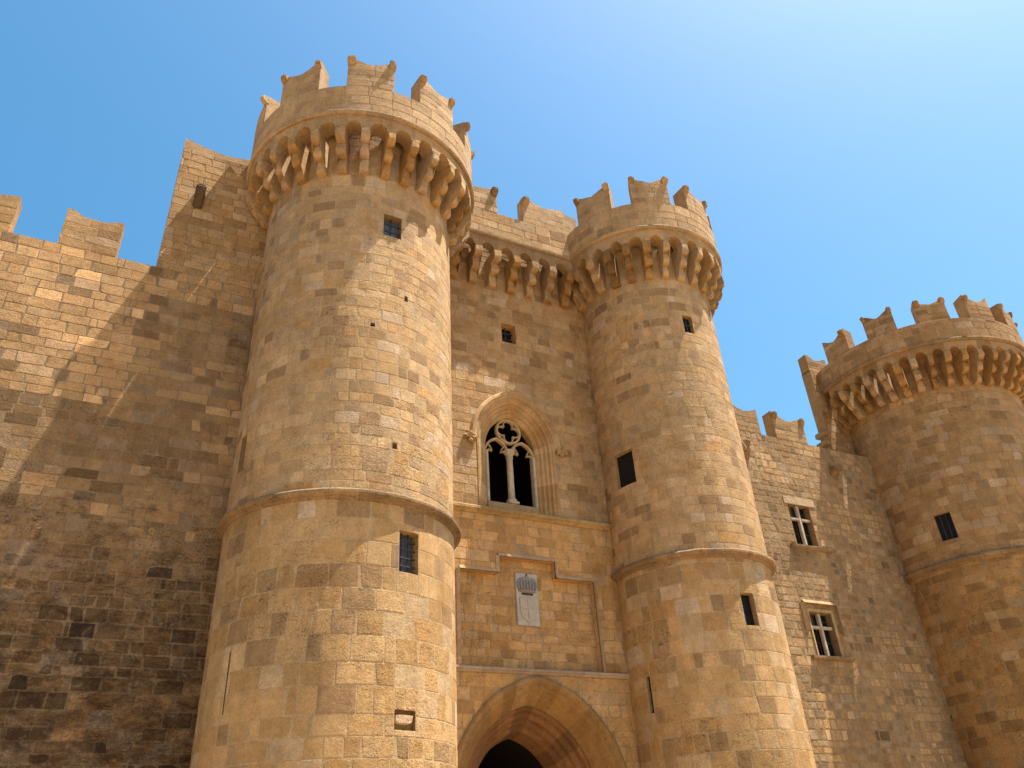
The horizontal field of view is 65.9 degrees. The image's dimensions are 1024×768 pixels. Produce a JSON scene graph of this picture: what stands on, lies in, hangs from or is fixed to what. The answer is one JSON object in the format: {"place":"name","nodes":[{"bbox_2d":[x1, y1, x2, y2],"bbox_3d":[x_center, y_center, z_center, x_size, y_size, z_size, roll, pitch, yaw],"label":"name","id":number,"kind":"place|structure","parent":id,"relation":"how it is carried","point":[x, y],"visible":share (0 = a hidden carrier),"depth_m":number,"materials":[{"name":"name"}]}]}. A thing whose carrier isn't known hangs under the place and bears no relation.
{"place":"outdoors","nodes":[
{"label":"outdoors","id":0,"kind":"place"},
{"bbox_2d":[190,55,474,767],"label":"gate tower","id":1,"kind":"structure","parent":0,"point":[332,626],"depth_m":19.83,"materials":[{"name":"stone"}]},
{"bbox_2d":[383,214,401,239],"bbox_3d":[-3.627,-4.640,23.679,0.566,0.820,0.255,14,-36,-26],"label":"window","id":2,"kind":"structure","parent":1,"relation":"in","point":[392,225],"depth_m":23.83,"materials":[{"name":"glass"}]},
{"bbox_2d":[399,530,417,574],"bbox_3d":[-2.544,4.058,18.825,0.566,1.010,0.285,24,-41,-37],"label":"window","id":3,"kind":"structure","parent":1,"relation":"in","point":[408,542],"depth_m":18.97,"materials":[{"name":"glass"}]},
{"bbox_2d":[0,0,1023,445],"label":"sky","id":4,"kind":"structure","parent":0,"point":[849,160],"materials":[{"name":"blue"}]},
{"bbox_2d":[560,176,816,767],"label":"gate tower","id":5,"kind":"structure","parent":0,"point":[712,677],"depth_m":25.11,"materials":[{"name":"stone"}]},
{"bbox_2d":[614,448,635,488],"bbox_3d":[3.808,2.842,26.229,0.195,1.200,0.796,22,-40,-35],"label":"window","id":6,"kind":"structure","parent":5,"relation":"in","point":[625,470],"depth_m":26.37,"materials":[{"name":"glass"}]},
{"bbox_2d":[682,315,694,333],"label":"window","id":7,"kind":"structure","parent":5,"relation":"in","point":[687,321],"depth_m":28.59,"materials":[{"name":"glass"}]},
{"bbox_2d":[740,593,758,625],"bbox_3d":[6.897,6.635,23.147,0.470,0.950,0.235,10,-34,-21],"label":"window","id":8,"kind":"structure","parent":5,"relation":"in","point":[748,604],"depth_m":23.26,"materials":[{"name":"glass"}]},
{"bbox_2d":[816,295,1023,767],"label":"round tower","id":9,"kind":"structure","parent":0,"point":[927,409],"depth_m":31.91,"materials":[{"name":"stone"}]},
{"bbox_2d":[933,512,957,540],"bbox_3d":[17.082,5.622,31.026,0.609,1.060,0.185,-28,-39,34],"label":"window","id":10,"kind":"structure","parent":9,"relation":"in","point":[945,525],"depth_m":31.09,"materials":[{"name":"glass"}]},
{"label":"ground","id":11,"kind":"structure","parent":0,"visible":0},
{"bbox_2d":[0,138,266,767],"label":"curtain wall","id":12,"kind":"structure","parent":11,"relation":"on","point":[122,384],"depth_m":20.28,"materials":[{"name":"stone"}]},
{"bbox_2d":[402,185,638,767],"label":"gatehouse wall","id":13,"kind":"structure","parent":11,"relation":"on","point":[542,677],"depth_m":25.20,"materials":[{"name":"stone"}]},
{"bbox_2d":[501,323,515,343],"bbox_3d":[-0.210,-1.730,28.752,0.560,0.810,0.404,12,-35,-24],"label":"window","id":14,"kind":"structure","parent":13,"relation":"in","point":[508,331],"depth_m":28.92,"materials":[{"name":"glass"}]},
{"bbox_2d":[463,391,567,516],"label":"traceried window","id":15,"kind":"structure","parent":13,"relation":"in","point":[517,443],"depth_m":26.95,"materials":[{"name":"stone"}]},
{"bbox_2d":[733,405,967,767],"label":"curtain wall","id":16,"kind":"structure","parent":11,"relation":"on","point":[871,692],"depth_m":29.52,"materials":[{"name":"stone"}]},
{"bbox_2d":[782,495,834,553],"bbox_3d":[11.327,5.499,30.792,2.140,2.176,0.601,12,-35,-24],"label":"cross window","id":17,"kind":"structure","parent":16,"relation":"in","point":[800,506],"depth_m":30.87,"materials":[{"name":"stone"}]},
{"bbox_2d":[798,355,856,454],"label":"wall pier","id":18,"kind":"structure","parent":16,"relation":"on","point":[832,434],"depth_m":36.14,"materials":[{"name":"stone"}]},
{"bbox_2d":[799,599,855,661],"bbox_3d":[11.201,8.932,28.475,2.000,2.127,0.601,12,-35,-24],"label":"cross window","id":19,"kind":"structure","parent":16,"relation":"in","point":[826,625],"depth_m":28.47,"materials":[{"name":"stone"}]}
]}

